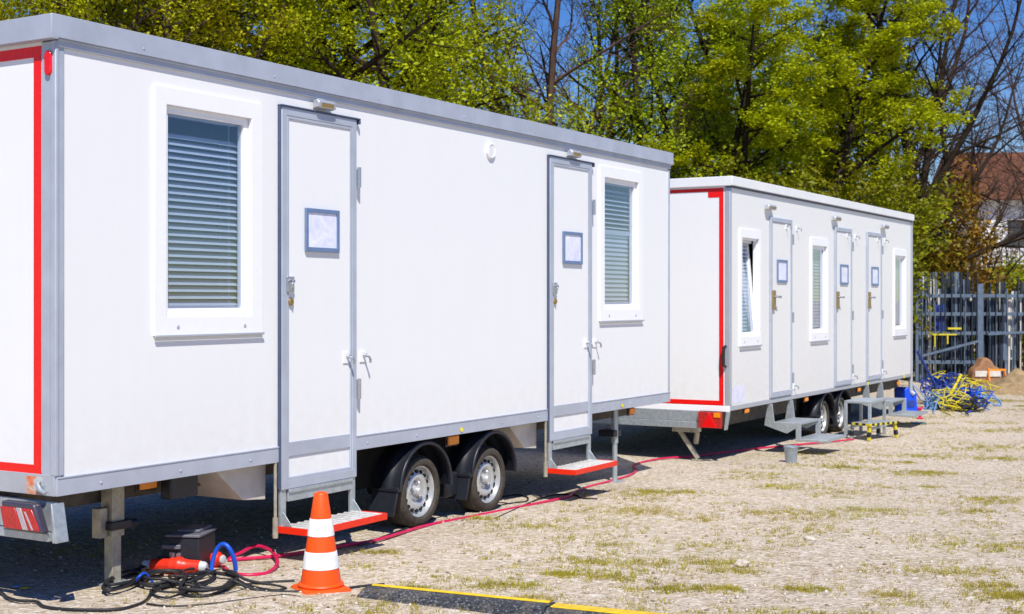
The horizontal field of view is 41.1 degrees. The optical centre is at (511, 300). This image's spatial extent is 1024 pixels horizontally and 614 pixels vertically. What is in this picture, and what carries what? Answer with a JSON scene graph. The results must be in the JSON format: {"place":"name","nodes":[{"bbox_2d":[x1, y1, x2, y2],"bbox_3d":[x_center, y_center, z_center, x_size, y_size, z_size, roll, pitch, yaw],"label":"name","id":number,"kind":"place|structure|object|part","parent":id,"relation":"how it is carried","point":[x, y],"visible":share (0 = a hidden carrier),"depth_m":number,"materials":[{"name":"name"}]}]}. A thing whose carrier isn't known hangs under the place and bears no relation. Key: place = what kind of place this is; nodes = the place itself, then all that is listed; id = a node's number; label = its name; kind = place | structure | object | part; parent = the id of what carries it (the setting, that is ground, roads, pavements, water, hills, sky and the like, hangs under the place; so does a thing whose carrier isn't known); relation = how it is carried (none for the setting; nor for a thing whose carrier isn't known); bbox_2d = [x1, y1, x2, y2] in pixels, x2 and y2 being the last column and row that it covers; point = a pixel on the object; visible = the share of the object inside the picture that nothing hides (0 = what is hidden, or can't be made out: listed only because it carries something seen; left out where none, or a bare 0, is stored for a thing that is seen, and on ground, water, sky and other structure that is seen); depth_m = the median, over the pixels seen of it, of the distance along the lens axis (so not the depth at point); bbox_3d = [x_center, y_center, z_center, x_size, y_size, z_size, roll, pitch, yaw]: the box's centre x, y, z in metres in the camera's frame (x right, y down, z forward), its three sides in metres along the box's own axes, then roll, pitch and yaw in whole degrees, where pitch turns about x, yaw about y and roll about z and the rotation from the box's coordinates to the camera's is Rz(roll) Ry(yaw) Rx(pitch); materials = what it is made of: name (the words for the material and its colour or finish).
{"place":"outdoors","nodes":[
{"label":"outdoors","id":0,"kind":"place"},
{"bbox_2d":[0,344,1023,613],"bbox_3d":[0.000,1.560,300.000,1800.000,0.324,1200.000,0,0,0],"label":"ground","id":1,"kind":"structure","parent":0,"point":[654,442],"depth_m":9.36,"materials":[{"name":"beige gravel"}]},
{"bbox_2d":[0,582,171,611],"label":"cable","id":2,"kind":"object","parent":1,"relation":"on","point":[39,603],"visible":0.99,"depth_m":6.76,"materials":[{"name":"black rubber"}]},
{"bbox_2d":[101,564,146,591],"bbox_3d":[-2.082,1.505,7.369,0.172,0.066,0.609,0,0,0],"label":"cable","id":3,"kind":"object","parent":1,"relation":"on","point":[140,569],"visible":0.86,"depth_m":7.25,"materials":[{"name":"black rubber"}]},
{"bbox_2d":[0,0,258,52],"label":"leafy tree","id":4,"kind":"object","parent":1,"relation":"on","point":[214,4],"visible":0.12,"depth_m":20.32,"materials":[{"name":"green plant"}]},
{"bbox_2d":[0,0,262,42],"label":"leafy tree","id":5,"kind":"object","parent":1,"relation":"on","point":[113,10],"depth_m":23.65,"materials":[{"name":"green plant"}]},
{"bbox_2d":[135,572,153,582],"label":"cable","id":6,"kind":"object","parent":1,"relation":"on","point":[140,575],"visible":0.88,"depth_m":7.28,"materials":[{"name":"blue rubber"}]},
{"bbox_2d":[13,0,312,68],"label":"leafy tree","id":7,"kind":"object","parent":1,"relation":"on","point":[100,7],"visible":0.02,"depth_m":22.54,"materials":[{"name":"green plant"}]},
{"bbox_2d":[7,0,325,62],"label":"leafy tree","id":8,"kind":"object","parent":1,"relation":"on","point":[271,30],"visible":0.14,"depth_m":21.14,"materials":[{"name":"green plant"}]},
{"bbox_2d":[142,557,207,574],"bbox_3d":[-1.899,1.502,7.696,0.378,0.112,0.100,0,0,8],"label":"power plug","id":9,"kind":"object","parent":1,"relation":"on","point":[183,563],"visible":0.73,"depth_m":7.66,"materials":[{"name":"red plastic"}]},
{"bbox_2d":[146,524,215,570],"bbox_3d":[-1.915,1.432,7.885,0.331,0.234,0.285,0,0,8],"label":"equipment case","id":10,"kind":"object","parent":1,"relation":"on","point":[193,541],"visible":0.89,"depth_m":7.76,"materials":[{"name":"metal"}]},
{"bbox_2d":[173,567,216,587],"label":"cable","id":11,"kind":"object","parent":1,"relation":"on","point":[210,579],"visible":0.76,"depth_m":7.40,"materials":[{"name":"black rubber"}]},
{"bbox_2d":[149,574,245,598],"bbox_3d":[-1.686,1.509,7.149,0.451,0.068,0.423,0,0,19],"label":"cable","id":12,"kind":"object","parent":1,"relation":"on","point":[196,585],"visible":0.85,"depth_m":7.10,"materials":[{"name":"rubber"}]},
{"bbox_2d":[137,569,294,587],"bbox_3d":[-1.606,1.510,7.420,0.831,0.076,0.397,0,0,0],"label":"cable","id":13,"kind":"object","parent":1,"relation":"on","point":[153,574],"visible":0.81,"depth_m":7.32,"materials":[{"name":"black rubber"}]},
{"bbox_2d":[210,551,225,567],"bbox_3d":[-1.715,1.511,7.926,0.113,0.104,0.085,0,0,29],"label":"power plug","id":14,"kind":"object","parent":1,"relation":"on","point":[220,559],"visible":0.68,"depth_m":7.89,"materials":[{"name":"red plastic"}]},
{"bbox_2d":[209,542,237,570],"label":"cable","id":15,"kind":"object","parent":1,"relation":"on","point":[227,546],"visible":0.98,"depth_m":7.74,"materials":[{"name":"blue rubber"}]},
{"bbox_2d":[146,594,300,606],"bbox_3d":[-1.456,1.531,6.939,0.774,0.024,0.128,0,0,-21],"label":"cable","id":16,"kind":"object","parent":1,"relation":"on","point":[152,604],"visible":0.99,"depth_m":6.85,"materials":[{"name":"black rubber"}]},
{"bbox_2d":[217,568,286,589],"bbox_3d":[-1.405,1.512,7.403,0.509,0.072,0.124,0,0,42],"label":"cable","id":17,"kind":"object","parent":1,"relation":"on","point":[247,579],"visible":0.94,"depth_m":7.38,"materials":[{"name":"rubber"}]},
{"bbox_2d":[97,0,434,95],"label":"leafy tree","id":18,"kind":"object","parent":1,"relation":"on","point":[221,47],"visible":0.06,"depth_m":22.90,"materials":[{"name":"green plant"}]},
{"bbox_2d":[178,570,384,597],"bbox_3d":[-1.235,1.515,7.298,1.088,0.076,0.585,0,0,0],"label":"cable","id":19,"kind":"object","parent":1,"relation":"on","point":[226,585],"visible":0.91,"depth_m":7.19,"materials":[{"name":"rubber"}]},
{"bbox_2d":[291,491,350,594],"bbox_3d":[-1.019,1.285,7.281,0.260,0.525,0.260,0,0,-28],"label":"traffic cone","id":20,"kind":"object","parent":1,"relation":"on","point":[320,571],"visible":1,"depth_m":7.22,"materials":[{"name":"orange plastic"}]},
{"bbox_2d":[134,0,529,118],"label":"leafy tree","id":21,"kind":"object","parent":1,"relation":"on","point":[412,19],"visible":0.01,"depth_m":27.70,"materials":[{"name":"green plant"}]},
{"bbox_2d":[0,13,673,586],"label":"office trailer","id":22,"kind":"object","parent":1,"relation":"on","point":[230,275],"visible":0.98,"depth_m":8.27,"materials":[{"name":"metal"}]},
{"bbox_3d":[-1.804,-0.475,7.730,0.298,1.353,0.871,0,0,31],"label":"window","id":23,"kind":"part","parent":22,"relation":"part of","materials":[{"name":"white plastic"}]},
{"bbox_3d":[-1.168,-0.017,8.484,0.079,2.310,0.787,0,0,31],"label":"door","id":24,"kind":"part","parent":22,"relation":"part of","materials":[{"name":"metal"}]},
{"bbox_3d":[0.514,-0.017,11.312,0.079,2.310,0.787,0,0,31],"label":"door","id":25,"kind":"part","parent":22,"relation":"part of","materials":[{"name":"metal"}]},
{"bbox_3d":[0.864,-0.487,12.215,0.298,1.356,0.875,0,0,31],"label":"window","id":26,"kind":"part","parent":22,"relation":"part of","materials":[{"name":"white plastic"}]},
{"bbox_2d":[156,0,532,113],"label":"leafy tree","id":27,"kind":"object","parent":1,"relation":"on","point":[350,5],"visible":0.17,"depth_m":21.98,"materials":[{"name":"green plant"}]},
{"bbox_2d":[241,0,564,124],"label":"leafy tree","id":28,"kind":"object","parent":1,"relation":"on","point":[504,72],"visible":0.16,"depth_m":24.39,"materials":[{"name":"green plant"}]},
{"bbox_2d":[134,0,672,149],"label":"leafy tree","id":29,"kind":"object","parent":1,"relation":"on","point":[391,28],"visible":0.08,"depth_m":22.78,"materials":[{"name":"green plant"}]},
{"bbox_2d":[257,0,603,132],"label":"leafy tree","id":30,"kind":"object","parent":1,"relation":"on","point":[320,39],"visible":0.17,"depth_m":22.54,"materials":[{"name":"green plant"}]},
{"bbox_2d":[358,494,528,546],"bbox_3d":[-0.390,1.593,10.008,0.291,0.070,2.876,0,0,21],"label":"cable","id":31,"kind":"object","parent":1,"relation":"on","point":[362,544],"visible":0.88,"depth_m":10.24,"materials":[{"name":"rubber"}]},
{"bbox_2d":[357,583,554,613],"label":"cable ramp","id":32,"kind":"structure","parent":1,"relation":"on","point":[487,603],"depth_m":6.91,"materials":[{"name":"rubber"}]},
{"bbox_2d":[2,0,955,367],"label":"woodland","id":33,"kind":"object","parent":1,"relation":"on","point":[828,8],"visible":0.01,"depth_m":34.85,"materials":[{"name":"green plant"}]},
{"bbox_2d":[19,395,1023,613],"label":"grass","id":34,"kind":"structure","parent":1,"relation":"on","point":[1017,594],"depth_m":8.45,"materials":[{"name":"green plant"}]},
{"bbox_2d":[330,0,724,170],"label":"bare tree","id":35,"kind":"object","parent":1,"relation":"on","point":[551,81],"visible":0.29,"depth_m":27.27,"materials":[{"name":"brown plant"}]},
{"bbox_2d":[222,438,853,575],"bbox_3d":[0.901,1.606,12.408,1.088,0.204,10.674,0,0,32],"label":"hose","id":36,"kind":"object","parent":1,"relation":"on","point":[273,555],"visible":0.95,"depth_m":9.45,"materials":[{"name":"red rubber"}]},
{"bbox_2d":[495,493,596,518],"bbox_3d":[0.143,1.611,10.730,0.438,0.045,1.558,0,0,35],"label":"cable","id":37,"kind":"object","parent":1,"relation":"on","point":[548,496],"visible":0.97,"depth_m":11.18,"materials":[{"name":"rubber"}]},
{"bbox_2d":[544,603,664,613],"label":"cable ramp","id":38,"kind":"structure","parent":1,"relation":"on","point":[559,608],"depth_m":6.64,"materials":[{"name":"rubber"}]},
{"bbox_2d":[485,0,772,160],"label":"bare tree","id":39,"kind":"object","parent":1,"relation":"on","point":[577,82],"visible":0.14,"depth_m":32.43,"materials":[{"name":"brown plant"}]},
{"bbox_2d":[535,0,727,176],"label":"birch tree","id":40,"kind":"object","parent":1,"relation":"on","point":[636,85],"visible":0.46,"depth_m":27.22,"materials":[{"name":"green plant"}]},
{"bbox_2d":[571,0,766,175],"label":"birch tree","id":41,"kind":"object","parent":1,"relation":"on","point":[680,79],"visible":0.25,"depth_m":27.58,"materials":[{"name":"green plant"}]},
{"bbox_2d":[608,1,763,177],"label":"leafy tree","id":42,"kind":"object","parent":1,"relation":"on","point":[670,89],"visible":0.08,"depth_m":30.03,"materials":[{"name":"green plant"}]},
{"bbox_2d":[643,0,840,198],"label":"layered tree","id":43,"kind":"object","parent":1,"relation":"on","point":[762,7],"visible":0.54,"depth_m":26.17,"materials":[{"name":"green plant"}]},
{"bbox_2d":[734,559,749,566],"bbox_3d":[1.377,1.572,8.165,0.096,0.049,0.065,0,0,0],"label":"stone","id":44,"kind":"object","parent":1,"relation":"on","point":[740,562],"visible":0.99,"depth_m":8.14,"materials":[{"name":"white stone"}]},
{"bbox_2d":[601,0,884,202],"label":"layered tree","id":45,"kind":"object","parent":1,"relation":"on","point":[701,41],"visible":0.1,"depth_m":30.38,"materials":[{"name":"green plant"}]},
{"bbox_2d":[654,0,836,185],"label":"birch tree","id":46,"kind":"object","parent":1,"relation":"on","point":[737,14],"visible":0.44,"depth_m":26.66,"materials":[{"name":"green plant"}]},
{"bbox_2d":[592,176,927,460],"bbox_3d":[3.784,0.212,18.620,3.200,3.000,9.382,0,0,30],"label":"office trailer","id":47,"kind":"object","parent":1,"relation":"on","point":[795,306],"visible":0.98,"depth_m":15.46,"materials":[{"name":"metal"}]},
{"bbox_3d":[2.451,-0.130,14.730,0.298,1.256,0.646,0,0,30],"label":"window","id":48,"kind":"part","parent":47,"relation":"part of","materials":[{"name":"white plastic"}]},
{"bbox_3d":[3.094,0.081,15.479,0.098,2.015,0.737,0,0,30],"label":"door","id":49,"kind":"part","parent":47,"relation":"part of","materials":[{"name":"white metal"}]},
{"bbox_3d":[3.654,-0.126,16.785,0.298,1.264,0.698,0,0,30],"label":"window","id":50,"kind":"part","parent":47,"relation":"part of","materials":[{"name":"white plastic"}]},
{"bbox_3d":[4.293,0.081,17.531,0.098,2.015,0.737,0,0,30],"label":"door","id":51,"kind":"part","parent":47,"relation":"part of","materials":[{"name":"white metal"}]},
{"bbox_3d":[5.011,0.081,18.764,0.098,2.015,0.737,0,0,30],"label":"door","id":52,"kind":"part","parent":47,"relation":"part of","materials":[{"name":"white metal"}]},
{"bbox_3d":[5.566,-0.108,20.040,0.298,1.268,0.708,0,0,30],"label":"window","id":53,"kind":"part","parent":47,"relation":"part of","materials":[{"name":"white plastic"}]},
{"bbox_2d":[699,139,830,191],"bbox_3d":[3.871,-0.554,25.508,5.304,4.666,4.937,0,0,26],"label":"bush","id":54,"kind":"object","parent":1,"relation":"on","point":[761,177],"visible":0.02,"depth_m":24.39,"materials":[{"name":"green plant"}]},
{"bbox_2d":[783,445,798,462],"bbox_3d":[2.908,1.610,14.230,0.162,0.178,0.160,0,0,0],"label":"bucket","id":55,"kind":"object","parent":1,"relation":"on","point":[791,452],"visible":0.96,"depth_m":14.18,"materials":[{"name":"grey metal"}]},
{"bbox_2d":[803,536,816,540],"bbox_3d":[1.987,1.596,9.098,0.091,0.056,0.077,0,0,0],"label":"stone","id":56,"kind":"object","parent":1,"relation":"on","point":[808,538],"visible":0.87,"depth_m":9.07,"materials":[{"name":"white stone"}]},
{"bbox_2d":[670,140,967,317],"bbox_3d":[5.332,-0.675,26.069,5.584,4.912,5.197,0,0,-33],"label":"bush","id":57,"kind":"object","parent":1,"relation":"on","point":[872,187],"visible":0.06,"depth_m":25.64,"materials":[{"name":"green plant"}]},
{"bbox_2d":[715,0,952,258],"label":"layered tree","id":58,"kind":"object","parent":1,"relation":"on","point":[854,21],"visible":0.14,"depth_m":31.74,"materials":[{"name":"green plant"}]},
{"bbox_2d":[721,0,984,257],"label":"layered tree","id":59,"kind":"object","parent":1,"relation":"on","point":[877,49],"visible":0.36,"depth_m":29.01,"materials":[{"name":"green plant"}]},
{"bbox_2d":[783,78,937,329],"bbox_3d":[7.675,-1.778,30.860,4.456,7.085,4.836,0,0,2],"label":"layered tree","id":60,"kind":"object","parent":1,"relation":"on","point":[904,163],"visible":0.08,"depth_m":30.92,"materials":[{"name":"green plant"}]},
{"bbox_2d":[844,397,885,438],"bbox_3d":[4.445,1.478,17.178,0.340,0.460,0.700,0,0,30],"label":"step stand","id":61,"kind":"object","parent":1,"relation":"on","point":[860,401],"visible":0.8,"depth_m":16.99,"materials":[{"name":"metal"}]},
{"bbox_2d":[781,145,955,339],"bbox_3d":[6.786,-0.675,26.922,5.197,4.912,5.584,0,0,-4],"label":"bush","id":62,"kind":"object","parent":1,"relation":"on","point":[806,176],"visible":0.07,"depth_m":26.59,"materials":[{"name":"green plant"}]},
{"bbox_2d":[848,420,898,440],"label":"work platform","id":63,"kind":"structure","parent":1,"relation":"on","point":[878,423],"depth_m":16.78,"materials":[{"name":"metal"}]},
{"bbox_2d":[783,0,1023,370],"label":"bare tree","id":64,"kind":"object","parent":1,"relation":"on","point":[949,156],"visible":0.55,"depth_m":33.04,"materials":[{"name":"brown plant"}]},
{"bbox_2d":[894,386,917,411],"bbox_3d":[6.022,1.511,20.732,0.327,0.397,0.292,0,0,-20],"label":"plastic box","id":65,"kind":"object","parent":1,"relation":"on","point":[911,400],"visible":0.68,"depth_m":20.61,"materials":[{"name":"blue plastic"}]},
{"bbox_2d":[800,0,1023,200],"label":"bare tree","id":66,"kind":"object","parent":1,"relation":"on","point":[959,57],"visible":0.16,"depth_m":36.03,"materials":[{"name":"brown plant"}]},
{"bbox_2d":[916,407,923,418],"bbox_3d":[5.878,1.622,19.674,0.102,0.175,0.100,0,0,0],"label":"bottle jack","id":67,"kind":"object","parent":1,"relation":"on","point":[919,409],"visible":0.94,"depth_m":19.66,"materials":[{"name":"red metal"}]},
{"bbox_2d":[916,350,936,386],"bbox_3d":[6.553,1.085,21.584,0.563,0.594,0.064,0,0,-42],"label":"pole","id":68,"kind":"object","parent":1,"relation":"on","point":[926,368],"visible":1,"depth_m":21.57,"materials":[{"name":"blue plastic"}]},
{"bbox_2d":[866,153,1000,364],"bbox_3d":[10.576,-0.857,34.814,4.292,5.273,6.086,0,0,37],"label":"bush","id":69,"kind":"object","parent":1,"relation":"on","point":[984,258],"visible":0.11,"depth_m":33.51,"materials":[{"name":"green plant"}]},
{"bbox_2d":[913,384,953,413],"bbox_3d":[6.604,1.509,21.000,0.630,0.395,1.189,0,0,0],"label":"cable coil","id":70,"kind":"object","parent":1,"relation":"on","point":[930,405],"visible":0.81,"depth_m":21.32,"materials":[{"name":"blue plastic"}]},
{"bbox_2d":[917,374,959,397],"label":"cable coil","id":71,"kind":"object","parent":1,"relation":"on","point":[941,383],"visible":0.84,"depth_m":22.40,"materials":[{"name":"blue plastic"}]},
{"bbox_2d":[903,272,980,381],"bbox_3d":[9.089,0.559,28.873,1.344,2.300,1.067,0,0,2],"label":"storage rack","id":72,"kind":"object","parent":1,"relation":"on","point":[950,307],"visible":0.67,"depth_m":28.50,"materials":[{"name":"grey metal"}]},
{"bbox_2d":[924,374,962,407],"bbox_3d":[6.886,1.466,22.061,0.621,0.501,1.264,0,0,31],"label":"cable coil","id":73,"kind":"object","parent":1,"relation":"on","point":[935,380],"visible":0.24,"depth_m":22.43,"materials":[{"name":"blue plastic"}]},
{"bbox_2d":[928,371,966,393],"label":"cable coil","id":74,"kind":"object","parent":1,"relation":"on","point":[946,377],"visible":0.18,"depth_m":22.79,"materials":[{"name":"yellow plastic"}]},
{"bbox_2d":[931,382,978,414],"bbox_3d":[6.814,1.492,20.716,0.708,0.447,1.216,0,0,0],"label":"cable coil","id":75,"kind":"object","parent":1,"relation":"on","point":[949,400],"visible":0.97,"depth_m":21.06,"materials":[{"name":"yellow plastic"}]},
{"bbox_2d":[941,372,982,402],"bbox_3d":[7.371,1.452,22.058,0.676,0.530,1.387,0,0,0],"label":"cable coil","id":76,"kind":"object","parent":1,"relation":"on","point":[953,382],"visible":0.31,"depth_m":22.36,"materials":[{"name":"blue plastic"}]},
{"bbox_2d":[937,394,987,415],"bbox_3d":[6.790,1.574,20.815,0.685,0.278,1.260,0,0,34],"label":"cable coil","id":77,"kind":"object","parent":1,"relation":"on","point":[975,407],"visible":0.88,"depth_m":20.95,"materials":[{"name":"yellow plastic"}]},
{"bbox_2d":[943,385,993,413],"bbox_3d":[7.154,1.515,21.035,0.769,0.398,1.261,0,0,0],"label":"cable coil","id":78,"kind":"object","parent":1,"relation":"on","point":[970,392],"visible":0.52,"depth_m":21.31,"materials":[{"name":"blue plastic"}]},
{"bbox_2d":[946,374,962,401],"bbox_3d":[6.990,1.384,21.584,0.064,0.424,0.514,0,0,43],"label":"pole","id":79,"kind":"object","parent":78,"relation":"on","point":[957,381],"visible":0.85,"depth_m":21.63,"materials":[{"name":"yellow plastic"}]},
{"bbox_2d":[913,261,1023,374],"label":"undergrowth","id":80,"kind":"object","parent":1,"relation":"on","point":[1011,284],"depth_m":31.81,"materials":[{"name":"green plant"}]},
{"bbox_2d":[914,176,1023,318],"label":"bush","id":81,"kind":"object","parent":1,"relation":"on","point":[945,262],"visible":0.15,"depth_m":32.21,"materials":[{"name":"green plant"}]},
{"bbox_2d":[956,377,999,411],"bbox_3d":[7.370,1.464,21.324,0.667,0.492,1.211,0,0,0],"label":"cable coil","id":82,"kind":"object","parent":1,"relation":"on","point":[973,383],"visible":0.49,"depth_m":21.67,"materials":[{"name":"yellow plastic"}]},
{"bbox_2d":[956,386,1001,409],"bbox_3d":[7.561,1.551,21.699,0.646,0.344,1.324,0,0,0],"label":"cable coil","id":83,"kind":"object","parent":1,"relation":"on","point":[995,398],"visible":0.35,"depth_m":22.01,"materials":[{"name":"blue plastic"}]},
{"bbox_2d":[935,53,1023,293],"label":"bare tree","id":84,"kind":"object","parent":1,"relation":"on","point":[997,211],"visible":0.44,"depth_m":36.82,"materials":[{"name":"brown plant"}]},
{"bbox_2d":[949,0,1023,235],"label":"bare tree","id":85,"kind":"object","parent":1,"relation":"on","point":[1005,126],"visible":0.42,"depth_m":39.18,"materials":[{"name":"brown plant"}]},
{"bbox_2d":[959,237,1023,287],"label":"bush","id":86,"kind":"object","parent":1,"relation":"on","point":[1000,257],"visible":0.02,"depth_m":46.92,"materials":[{"name":"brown plant"}]},
{"bbox_2d":[962,252,1023,348],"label":"bush","id":87,"kind":"object","parent":1,"relation":"on","point":[1020,274],"visible":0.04,"depth_m":37.10,"materials":[{"name":"green plant"}]},
{"bbox_2d":[986,369,1005,381],"bbox_3d":[9.550,1.534,26.902,0.384,0.361,0.228,0,0,-5],"label":"trestle","id":88,"kind":"object","parent":1,"relation":"on","point":[988,374],"visible":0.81,"depth_m":26.88,"materials":[{"name":"orange metal"}]},
{"bbox_2d":[970,277,1023,377],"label":"storage rack","id":89,"kind":"object","parent":1,"relation":"on","point":[1002,325],"visible":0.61,"depth_m":28.73,"materials":[{"name":"grey metal"}]},
{"bbox_2d":[972,368,1023,394],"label":"dirt heap","id":90,"kind":"object","parent":1,"relation":"on","point":[1011,382],"visible":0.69,"depth_m":24.94,"materials":[{"name":"sand"}]},
{"bbox_2d":[1,0,1023,183],"label":"sky","id":91,"kind":"structure","parent":0,"point":[564,18],"materials":[{"name":"blue"}]},
{"bbox_2d":[932,152,1023,293],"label":"house","id":92,"kind":"structure","parent":0,"point":[1014,155],"depth_m":62.41,"materials":[{"name":"brown brick"}]},
{"bbox_2d":[1004,217,1023,250],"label":"window","id":93,"kind":"structure","parent":92,"relation":"in","point":[1021,243],"depth_m":61.94,"materials":[{"name":"white plastic"}]},
{"bbox_2d":[967,357,1001,384],"bbox_3d":[9.551,1.433,27.596,0.644,0.553,0.328,0,0,-8],"label":"sack","id":94,"kind":"object","parent":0,"point":[977,370],"visible":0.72,"depth_m":27.46,"materials":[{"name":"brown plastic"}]}
]}

